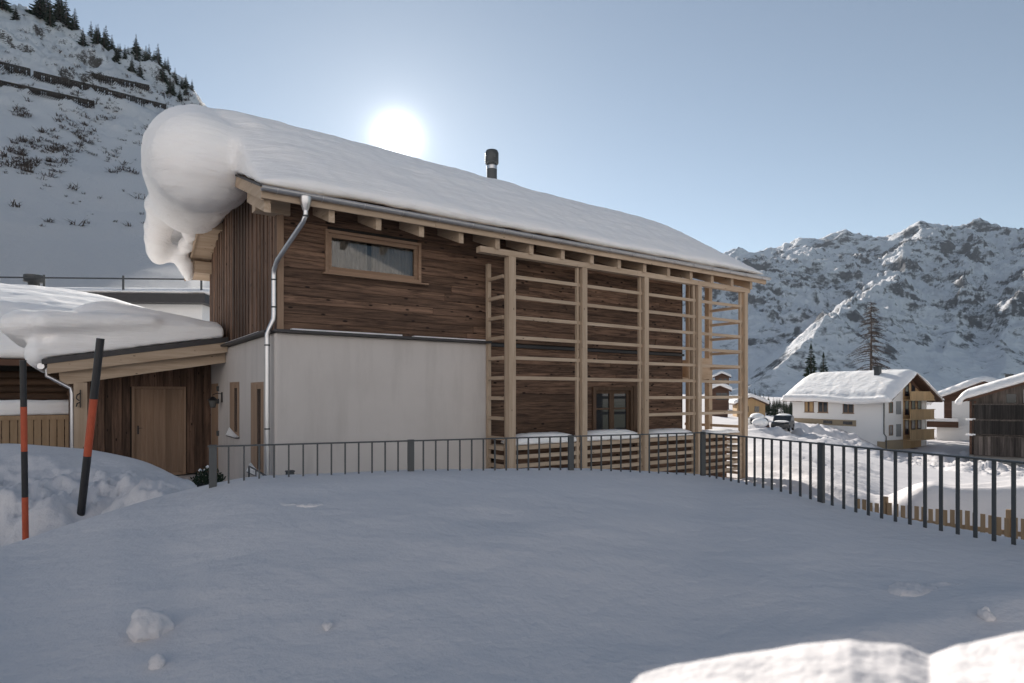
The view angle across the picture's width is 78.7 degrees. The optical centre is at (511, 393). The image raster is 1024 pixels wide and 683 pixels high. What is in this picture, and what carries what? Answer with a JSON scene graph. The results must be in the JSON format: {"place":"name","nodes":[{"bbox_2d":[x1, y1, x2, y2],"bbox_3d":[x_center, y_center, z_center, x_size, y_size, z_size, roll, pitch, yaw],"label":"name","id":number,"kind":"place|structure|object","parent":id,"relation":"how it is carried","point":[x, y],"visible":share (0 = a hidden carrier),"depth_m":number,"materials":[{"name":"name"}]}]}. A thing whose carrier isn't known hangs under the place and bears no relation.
{"place":"outdoors","nodes":[
{"label":"outdoors","id":0,"kind":"place"},
{"bbox_2d":[0,4,209,288],"bbox_3d":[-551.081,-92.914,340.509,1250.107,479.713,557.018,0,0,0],"label":"hillside","id":1,"kind":"structure","parent":0,"point":[102,244],"depth_m":171.55,"materials":[{"name":"snow"}]},
{"bbox_2d":[0,0,13,12],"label":"fir tree","id":2,"kind":"object","parent":1,"relation":"on","point":[4,5],"visible":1,"depth_m":324.90,"materials":[{"name":"green plant"}]},
{"bbox_2d":[0,61,30,76],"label":"avalanche barrier","id":3,"kind":"object","parent":1,"relation":"on","point":[16,67],"visible":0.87,"depth_m":251.53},
{"bbox_2d":[10,6,20,19],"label":"fir tree","id":4,"kind":"object","parent":1,"relation":"on","point":[15,16],"visible":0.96,"depth_m":322.66,"materials":[{"name":"green plant"}]},
{"bbox_2d":[22,0,46,19],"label":"fir tree","id":5,"kind":"object","parent":1,"relation":"on","point":[35,10],"visible":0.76,"depth_m":333.78,"materials":[{"name":"green plant"}]},
{"bbox_2d":[31,0,58,22],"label":"fir tree","id":6,"kind":"object","parent":1,"relation":"on","point":[47,3],"visible":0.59,"depth_m":336.94,"materials":[{"name":"green plant"}]},
{"bbox_2d":[0,80,94,107],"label":"avalanche barrier","id":7,"kind":"object","parent":1,"relation":"on","point":[37,91],"visible":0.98,"depth_m":229.98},
{"bbox_2d":[44,0,56,26],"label":"fir tree","id":8,"kind":"object","parent":1,"relation":"on","point":[49,20],"visible":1,"depth_m":331.79,"materials":[{"name":"green plant"}]},
{"bbox_2d":[53,0,63,21],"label":"fir tree","id":9,"kind":"object","parent":1,"relation":"on","point":[59,13],"visible":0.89,"depth_m":340.86,"materials":[{"name":"green plant"}]},
{"bbox_2d":[50,0,71,23],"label":"fir tree","id":10,"kind":"object","parent":1,"relation":"on","point":[56,12],"visible":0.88,"depth_m":340.81,"materials":[{"name":"green plant"}]},
{"bbox_2d":[59,0,75,29],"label":"fir tree","id":11,"kind":"object","parent":1,"relation":"on","point":[65,16],"visible":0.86,"depth_m":343.13,"materials":[{"name":"green plant"}]},
{"bbox_2d":[31,71,107,94],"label":"avalanche barrier","id":12,"kind":"object","parent":1,"relation":"on","point":[54,80],"visible":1,"depth_m":248.34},
{"bbox_2d":[67,9,83,31],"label":"fir tree","id":13,"kind":"object","parent":1,"relation":"on","point":[75,21],"visible":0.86,"depth_m":345.15,"materials":[{"name":"green plant"}]},
{"bbox_2d":[76,29,89,46],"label":"fir tree","id":14,"kind":"object","parent":1,"relation":"on","point":[82,43],"visible":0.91,"depth_m":333.69,"materials":[{"name":"green plant"}]},
{"bbox_2d":[87,24,93,37],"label":"fir tree","id":15,"kind":"object","parent":1,"relation":"on","point":[89,32],"visible":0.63,"depth_m":349.63,"materials":[{"name":"green plant"}]},
{"bbox_2d":[90,28,104,44],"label":"fir tree","id":16,"kind":"object","parent":1,"relation":"on","point":[96,40],"visible":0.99,"depth_m":338.91,"materials":[{"name":"green plant"}]},
{"bbox_2d":[0,28,200,226],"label":"scrub","id":17,"kind":"object","parent":1,"relation":"on","point":[28,162],"visible":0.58,"depth_m":190.20,"materials":[{"name":"plant"}]},
{"bbox_2d":[100,29,109,48],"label":"fir tree","id":18,"kind":"object","parent":1,"relation":"on","point":[104,39],"visible":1,"depth_m":339.86,"materials":[{"name":"green plant"}]},
{"bbox_2d":[103,27,112,50],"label":"fir tree","id":19,"kind":"object","parent":1,"relation":"on","point":[108,42],"visible":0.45,"depth_m":353.20,"materials":[{"name":"green plant"}]},
{"bbox_2d":[111,49,120,63],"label":"fir tree","id":20,"kind":"object","parent":1,"relation":"on","point":[114,59],"visible":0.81,"depth_m":333.68,"materials":[{"name":"green plant"}]},
{"bbox_2d":[111,45,121,58],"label":"fir tree","id":21,"kind":"object","parent":1,"relation":"on","point":[119,56],"visible":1,"depth_m":335.56,"materials":[{"name":"green plant"}]},
{"bbox_2d":[85,71,148,90],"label":"avalanche barrier","id":22,"kind":"object","parent":1,"relation":"on","point":[98,77],"visible":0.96,"depth_m":301.88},
{"bbox_2d":[122,48,127,58],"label":"fir tree","id":23,"kind":"object","parent":1,"relation":"on","point":[124,55],"visible":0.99,"depth_m":337.55,"materials":[{"name":"green plant"}]},
{"bbox_2d":[127,59,136,72],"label":"fir tree","id":24,"kind":"object","parent":1,"relation":"on","point":[131,67],"visible":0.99,"depth_m":330.61,"materials":[{"name":"green plant"}]},
{"bbox_2d":[106,89,165,108],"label":"avalanche barrier","id":25,"kind":"object","parent":1,"relation":"on","point":[134,99],"visible":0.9,"depth_m":284.50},
{"bbox_2d":[130,35,143,56],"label":"fir tree","id":26,"kind":"object","parent":1,"relation":"on","point":[134,48],"visible":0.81,"depth_m":364.34,"materials":[{"name":"green plant"}]},
{"bbox_2d":[134,46,141,61],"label":"fir tree","id":27,"kind":"object","parent":1,"relation":"on","point":[137,58],"visible":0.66,"depth_m":358.71,"materials":[{"name":"green plant"}]},
{"bbox_2d":[137,63,145,79],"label":"fir tree","id":28,"kind":"object","parent":1,"relation":"on","point":[141,74],"visible":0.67,"depth_m":333.23,"materials":[{"name":"green plant"}]},
{"bbox_2d":[141,47,148,60],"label":"fir tree","id":29,"kind":"object","parent":1,"relation":"on","point":[144,58],"visible":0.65,"depth_m":359.42,"materials":[{"name":"green plant"}]},
{"bbox_2d":[145,47,152,60],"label":"fir tree","id":30,"kind":"object","parent":1,"relation":"on","point":[147,55],"visible":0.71,"depth_m":359.19,"materials":[{"name":"green plant"}]},
{"bbox_2d":[152,45,165,68],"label":"fir tree","id":31,"kind":"object","parent":1,"relation":"on","point":[158,60],"visible":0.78,"depth_m":361.44,"materials":[{"name":"green plant"}]},
{"bbox_2d":[158,64,170,84],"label":"fir tree","id":32,"kind":"object","parent":1,"relation":"on","point":[163,75],"visible":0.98,"depth_m":353.90,"materials":[{"name":"green plant"}]},
{"bbox_2d":[165,59,171,74],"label":"fir tree","id":33,"kind":"object","parent":1,"relation":"on","point":[169,68],"visible":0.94,"depth_m":362.57,"materials":[{"name":"green plant"}]},
{"bbox_2d":[165,78,175,95],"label":"fir tree","id":34,"kind":"object","parent":1,"relation":"on","point":[171,91],"visible":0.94,"depth_m":347.44,"materials":[{"name":"green plant"}]},
{"bbox_2d":[171,70,178,84],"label":"fir tree","id":35,"kind":"object","parent":1,"relation":"on","point":[175,78],"visible":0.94,"depth_m":362.71,"materials":[{"name":"green plant"}]},
{"bbox_2d":[176,92,182,101],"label":"fir tree","id":36,"kind":"object","parent":1,"relation":"on","point":[179,96],"visible":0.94,"depth_m":340.76,"materials":[{"name":"green plant"}]},
{"bbox_2d":[180,75,190,88],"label":"fir tree","id":37,"kind":"object","parent":1,"relation":"on","point":[185,83],"visible":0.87,"depth_m":363.23,"materials":[{"name":"green plant"}]},
{"bbox_2d":[183,86,189,95],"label":"fir tree","id":38,"kind":"object","parent":1,"relation":"on","point":[185,91],"visible":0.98,"depth_m":347.21,"materials":[{"name":"green plant"}]},
{"bbox_2d":[54,287,209,295],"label":"flat roof snow","id":39,"kind":"structure","parent":0,"point":[150,290],"depth_m":42.69,"materials":[{"name":"snow"}]},
{"bbox_2d":[226,427,238,437],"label":"sill snow","id":40,"kind":"structure","parent":0,"point":[230,432],"depth_m":15.80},
{"bbox_2d":[246,462,261,475],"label":"sill snow","id":41,"kind":"structure","parent":0,"point":[252,471],"depth_m":13.81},
{"bbox_2d":[0,394,1023,682],"bbox_3d":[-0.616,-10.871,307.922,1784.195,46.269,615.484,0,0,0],"label":"ground","id":42,"kind":"structure","parent":0,"point":[522,576],"depth_m":3.44,"materials":[{"name":"snow"}]},
{"bbox_2d":[19,360,28,539],"bbox_3d":[-4.229,0.690,5.415,0.048,1.967,0.197,0,0,-29],"label":"snow pole","id":43,"kind":"object","parent":42,"relation":"on","point":[24,448],"visible":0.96,"depth_m":5.39,"materials":[{"name":"orange paint"}]},
{"bbox_2d":[0,358,67,446],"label":"log house","id":44,"kind":"structure","parent":42,"relation":"on","point":[40,386],"depth_m":20.34,"materials":[{"name":"wood"}]},
{"bbox_2d":[0,283,151,358],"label":"roof snow","id":45,"kind":"structure","parent":44,"relation":"on","point":[13,297],"depth_m":21.56,"materials":[{"name":"snow"}]},
{"bbox_2d":[0,415,67,447],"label":"board fence","id":46,"kind":"object","parent":42,"relation":"on","point":[56,430],"visible":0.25,"depth_m":16.98,"materials":[{"name":"brown wood"}]},
{"bbox_2d":[0,400,67,415],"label":"snow","id":47,"kind":"structure","parent":46,"relation":"on","point":[34,407],"depth_m":16.90,"materials":[{"name":"snow"}]},
{"bbox_2d":[77,338,104,515],"bbox_3d":[-4.053,0.551,5.963,0.415,2.162,0.067,0,0,21],"label":"snow pole","id":48,"kind":"object","parent":42,"relation":"on","point":[90,425],"visible":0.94,"depth_m":5.93,"materials":[{"name":"black paint"}]},
{"bbox_2d":[0,274,209,320],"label":"flat roof building","id":49,"kind":"structure","parent":42,"relation":"on","point":[196,306],"depth_m":42.66,"materials":[{"name":"concrete"}]},
{"bbox_2d":[37,337,227,474],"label":"annexe","id":50,"kind":"structure","parent":42,"relation":"on","point":[153,407],"depth_m":17.25,"materials":[{"name":"brown wood"}]},
{"bbox_2d":[0,300,223,372],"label":"canopy snow","id":51,"kind":"structure","parent":50,"relation":"on","point":[39,336],"depth_m":14.76,"materials":[{"name":"snow"}]},
{"bbox_2d":[135,389,182,472],"bbox_3d":[-9.980,1.083,17.674,1.199,2.435,0.111,0,0,-35],"label":"door leaf","id":52,"kind":"structure","parent":50,"relation":"in","point":[158,412],"depth_m":17.70,"materials":[{"name":"brown wood"}]},
{"bbox_2d":[126,607,174,641],"bbox_3d":[-1.610,1.042,2.777,0.174,0.196,0.195,0,0,0],"label":"snow lump","id":53,"kind":"object","parent":42,"relation":"on","point":[146,623],"visible":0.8,"depth_m":2.73,"materials":[{"name":"snow"}]},
{"bbox_2d":[148,653,165,669],"bbox_3d":[-1.442,1.101,2.540,0.067,0.094,0.063,0,0,0],"label":"snow lump","id":54,"kind":"object","parent":42,"relation":"on","point":[156,661],"visible":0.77,"depth_m":2.52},
{"bbox_2d":[190,465,225,486],"bbox_3d":[-4.580,1.461,9.408,0.498,0.773,0.488,0,0,-17],"label":"potted shrub","id":55,"kind":"object","parent":42,"relation":"on","point":[198,480],"visible":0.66,"depth_m":9.33,"materials":[{"name":"green plant"}]},
{"bbox_2d":[248,465,266,476],"bbox_3d":[-4.024,1.784,9.950,0.028,1.212,0.972,0,0,-42],"label":"stair handrail","id":56,"kind":"object","parent":42,"relation":"on","point":[256,470],"visible":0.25,"depth_m":10.08,"materials":[{"name":"metal"}]},
{"bbox_2d":[285,470,294,474],"bbox_3d":[-4.269,1.885,12.000,0.160,0.830,0.140,0,0,-35],"label":"service box","id":57,"kind":"object","parent":42,"relation":"on","point":[291,472],"visible":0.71,"depth_m":11.96,"materials":[{"name":"metal"}]},
{"bbox_2d":[277,501,322,507],"bbox_3d":[-1.532,0.799,4.455,0.371,0.057,0.152,0,0,0],"label":"snow lump","id":58,"kind":"object","parent":42,"relation":"on","point":[309,504],"visible":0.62,"depth_m":4.42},
{"bbox_2d":[322,619,332,630],"bbox_3d":[-0.829,1.041,2.799,0.050,0.054,0.061,0,0,0],"label":"snow lump","id":59,"kind":"object","parent":42,"relation":"on","point":[327,624],"visible":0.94,"depth_m":2.78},
{"bbox_2d":[184,149,770,481],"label":"timber house","id":60,"kind":"structure","parent":42,"relation":"on","point":[580,338],"depth_m":14.99,"materials":[{"name":"wood"}]},
{"bbox_2d":[211,383,217,472],"bbox_3d":[-8.571,1.000,17.985,0.014,2.600,1.070,0,0,-35],"label":"house door","id":61,"kind":"structure","parent":60,"relation":"in","point":[214,411],"depth_m":17.96,"materials":[{"name":"brown wood"}]},
{"bbox_2d":[208,392,222,407],"bbox_3d":[-8.072,0.160,16.950,0.383,0.420,0.300,0,0,-35],"label":"wall lantern","id":62,"kind":"object","parent":60,"relation":"attached to","point":[212,402],"depth_m":16.87,"materials":[{"name":"black paint"}]},
{"bbox_2d":[226,382,239,438],"bbox_3d":[-7.028,0.395,15.696,0.092,1.390,1.190,0,0,-35],"label":"window","id":63,"kind":"structure","parent":60,"relation":"in","point":[234,386],"depth_m":15.63,"materials":[{"name":"brown wood"}]},
{"bbox_2d":[247,382,263,475],"bbox_3d":[-5.649,0.760,13.714,0.092,2.040,1.220,0,0,-35],"label":"tall window","id":64,"kind":"structure","parent":60,"relation":"in","point":[257,388],"depth_m":13.63,"materials":[{"name":"brown wood"}]},
{"bbox_2d":[226,328,485,342],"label":"ledge snow","id":65,"kind":"structure","parent":60,"relation":"on","point":[372,333],"depth_m":13.54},
{"bbox_2d":[322,229,428,285],"bbox_3d":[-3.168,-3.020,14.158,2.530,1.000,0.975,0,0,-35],"label":"window frame","id":66,"kind":"structure","parent":60,"relation":"in","point":[347,254],"depth_m":13.91,"materials":[{"name":"brown wood"}]},
{"bbox_2d":[141,104,762,280],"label":"roof snow","id":67,"kind":"structure","parent":60,"relation":"on","point":[195,158],"depth_m":13.89,"materials":[{"name":"snow"}]},
{"bbox_2d":[591,387,637,431],"bbox_3d":[3.064,0.940,18.069,2.030,2.320,0.180,0,0,-35],"label":"french window","id":68,"kind":"structure","parent":60,"relation":"in","point":[612,407],"depth_m":18.06,"materials":[{"name":"brown wood"}]},
{"bbox_2d":[207,432,1023,544],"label":"terrace railing","id":69,"kind":"object","parent":42,"relation":"on","point":[410,467],"visible":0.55,"depth_m":5.50,"materials":[{"name":"metal"}]},
{"bbox_2d":[712,386,731,416],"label":"hut","id":70,"kind":"object","parent":42,"relation":"on","point":[719,404],"visible":0.73,"depth_m":109.97,"materials":[{"name":"brown"}]},
{"bbox_2d":[712,384,731,390],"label":"roof snow","id":71,"kind":"structure","parent":70,"relation":"on","point":[729,387],"depth_m":109.05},
{"bbox_2d":[713,373,730,409],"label":"chalet","id":72,"kind":"object","parent":42,"relation":"on","point":[721,376],"visible":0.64,"depth_m":189.79,"materials":[{"name":"brown"}]},
{"bbox_2d":[712,371,730,376],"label":"roof snow","id":73,"kind":"structure","parent":72,"relation":"on","point":[720,372],"depth_m":189.19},
{"bbox_2d":[729,397,768,416],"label":"chalet","id":74,"kind":"object","parent":42,"relation":"on","point":[755,405],"visible":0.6,"depth_m":127.86,"materials":[{"name":"yellow"}]},
{"bbox_2d":[748,417,769,427],"bbox_3d":[25.809,3.313,66.005,1.830,1.680,4.530,0,0,10],"label":"parked car","id":75,"kind":"object","parent":42,"relation":"on","point":[750,420],"visible":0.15,"depth_m":64.56,"materials":[{"name":"paint"}]},
{"bbox_2d":[750,413,767,426],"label":"car snow","id":76,"kind":"object","parent":75,"relation":"on","point":[759,419],"visible":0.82,"depth_m":63.84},
{"bbox_2d":[766,405,772,415],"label":"fir tree","id":77,"kind":"object","parent":42,"relation":"on","point":[768,411],"visible":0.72,"depth_m":168.71,"materials":[{"name":"green plant"}]},
{"bbox_2d":[771,415,794,431],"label":"parked car","id":78,"kind":"object","parent":42,"relation":"on","point":[789,425],"visible":0.81,"depth_m":66.91,"materials":[{"name":"paint"}]},
{"bbox_2d":[774,414,789,422],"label":"car snow","id":79,"kind":"object","parent":78,"relation":"on","point":[781,421],"visible":0.86,"depth_m":66.70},
{"bbox_2d":[790,344,817,414],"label":"fir tree","id":80,"kind":"object","parent":42,"relation":"on","point":[810,363],"visible":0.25,"depth_m":127.82,"materials":[{"name":"green plant"}]},
{"bbox_2d":[819,351,828,371],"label":"fir tree","id":81,"kind":"object","parent":42,"relation":"on","point":[823,369],"visible":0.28,"depth_m":127.87,"materials":[{"name":"green plant"}]},
{"bbox_2d":[786,366,942,449],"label":"white house","id":82,"kind":"structure","parent":42,"relation":"on","point":[901,418],"depth_m":96.81,"materials":[{"name":"white plaster"},{"name":"timber"},{"name":"snow"}]},
{"bbox_2d":[804,402,813,412],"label":"window","id":83,"kind":"structure","parent":82,"relation":"in","point":[808,406],"depth_m":105.49,"materials":[{"name":"brown wood"}]},
{"bbox_2d":[817,402,827,412],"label":"window","id":84,"kind":"structure","parent":82,"relation":"in","point":[822,406],"depth_m":103.23,"materials":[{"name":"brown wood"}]},
{"bbox_2d":[843,421,851,424],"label":"basement window","id":85,"kind":"structure","parent":82,"relation":"in","point":[844,422],"depth_m":99.15,"materials":[{"name":"grey"}]},
{"bbox_2d":[842,404,853,413],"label":"window","id":86,"kind":"structure","parent":82,"relation":"in","point":[847,408],"depth_m":99.20,"materials":[{"name":"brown wood"}]},
{"bbox_2d":[780,369,943,403],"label":"roof snow","id":87,"kind":"structure","parent":82,"relation":"on","point":[861,387],"depth_m":99.27,"materials":[{"name":"snow"}]},
{"bbox_2d":[889,402,892,412],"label":"window","id":88,"kind":"structure","parent":82,"relation":"in","point":[891,403],"depth_m":94.63,"materials":[{"name":"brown wood"}]},
{"bbox_2d":[889,425,892,435],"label":"window","id":89,"kind":"structure","parent":82,"relation":"in","point":[890,426],"depth_m":94.59,"materials":[{"name":"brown wood"}]},
{"bbox_2d":[905,384,908,395],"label":"window","id":90,"kind":"structure","parent":82,"relation":"in","point":[907,387],"depth_m":96.52,"materials":[{"name":"grey"}]},
{"bbox_2d":[905,401,908,414],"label":"window","id":91,"kind":"structure","parent":82,"relation":"in","point":[906,402],"depth_m":96.44,"materials":[{"name":"grey"}]},
{"bbox_2d":[905,420,908,434],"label":"window","id":92,"kind":"structure","parent":82,"relation":"in","point":[906,421],"depth_m":96.44,"materials":[{"name":"grey"}]},
{"bbox_2d":[911,401,914,408],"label":"window","id":93,"kind":"structure","parent":82,"relation":"in","point":[912,402],"depth_m":97.17,"materials":[{"name":"grey"}]},
{"bbox_2d":[911,420,914,429],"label":"window","id":94,"kind":"structure","parent":82,"relation":"in","point":[912,421],"depth_m":97.17,"materials":[{"name":"grey"}]},
{"bbox_2d":[917,401,921,408],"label":"window","id":95,"kind":"structure","parent":82,"relation":"in","point":[919,403],"depth_m":97.95,"materials":[{"name":"grey"}]},
{"bbox_2d":[917,420,921,428],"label":"window","id":96,"kind":"structure","parent":82,"relation":"in","point":[919,422],"depth_m":97.95,"materials":[{"name":"grey"}]},
{"bbox_2d":[845,302,891,370],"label":"larch tree","id":97,"kind":"object","parent":42,"relation":"on","point":[873,340],"visible":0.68,"depth_m":124.87,"materials":[{"name":"plant"}]},
{"bbox_2d":[887,581,970,596],"bbox_3d":[2.244,1.037,3.268,0.562,0.077,0.267,0,0,0],"label":"snow lump","id":98,"kind":"object","parent":42,"relation":"on","point":[911,589],"visible":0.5,"depth_m":3.26,"materials":[{"name":"snow"}]},
{"bbox_2d":[858,496,1023,539],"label":"picket fence","id":99,"kind":"object","parent":42,"relation":"on","point":[887,510],"visible":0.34,"depth_m":12.35,"materials":[{"name":"brown wood"}]},
{"bbox_2d":[927,374,1013,439],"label":"brown gable house","id":100,"kind":"structure","parent":42,"relation":"on","point":[953,424],"depth_m":104.65,"materials":[{"name":"paint"}]},
{"bbox_2d":[927,376,998,404],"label":"roof snow","id":101,"kind":"structure","parent":100,"relation":"on","point":[958,387],"depth_m":103.30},
{"bbox_2d":[977,606,995,620],"bbox_3d":[2.140,0.995,2.824,0.075,0.078,0.087,0,0,0],"label":"snow lump","id":102,"kind":"object","parent":42,"relation":"on","point":[985,613],"visible":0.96,"depth_m":2.80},
{"bbox_2d":[963,382,1023,465],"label":"weathered timber house","id":103,"kind":"structure","parent":42,"relation":"on","point":[996,423],"depth_m":77.78,"materials":[{"name":"wood"}]},
{"bbox_2d":[955,372,1023,405],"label":"roof snow","id":104,"kind":"structure","parent":103,"relation":"on","point":[994,385],"depth_m":77.81,"materials":[{"name":"snow"}]},
{"bbox_2d":[1006,394,1015,402],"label":"window","id":105,"kind":"structure","parent":103,"relation":"in","point":[1010,398],"depth_m":77.59,"materials":[{"name":"grey"}]},
{"bbox_2d":[5,0,1023,252],"label":"sky","id":106,"kind":"structure","parent":0,"point":[753,126],"materials":[{"name":"blue"}]},
{"bbox_2d":[501,432,576,444],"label":"parapet snow","id":107,"kind":"structure","parent":0,"point":[522,441],"depth_m":15.44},
{"bbox_2d":[574,429,638,440],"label":"parapet snow","id":108,"kind":"structure","parent":0,"point":[606,432],"depth_m":16.79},
{"bbox_2d":[637,428,692,437],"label":"parapet snow","id":109,"kind":"structure","parent":0,"point":[672,430],"depth_m":18.10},
{"bbox_2d":[702,429,739,432],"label":"parapet snow","id":110,"kind":"structure","parent":0,"point":[721,431],"depth_m":19.53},
{"bbox_2d":[729,394,768,403],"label":"roof snow","id":111,"kind":"structure","parent":0,"point":[733,401],"depth_m":127.11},
{"bbox_2d":[683,218,1023,396],"bbox_3d":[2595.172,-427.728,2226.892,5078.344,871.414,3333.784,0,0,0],"label":"mountain","id":112,"kind":"structure","parent":0,"point":[948,301],"depth_m":2010.30,"materials":[{"name":"snow"}]}
]}

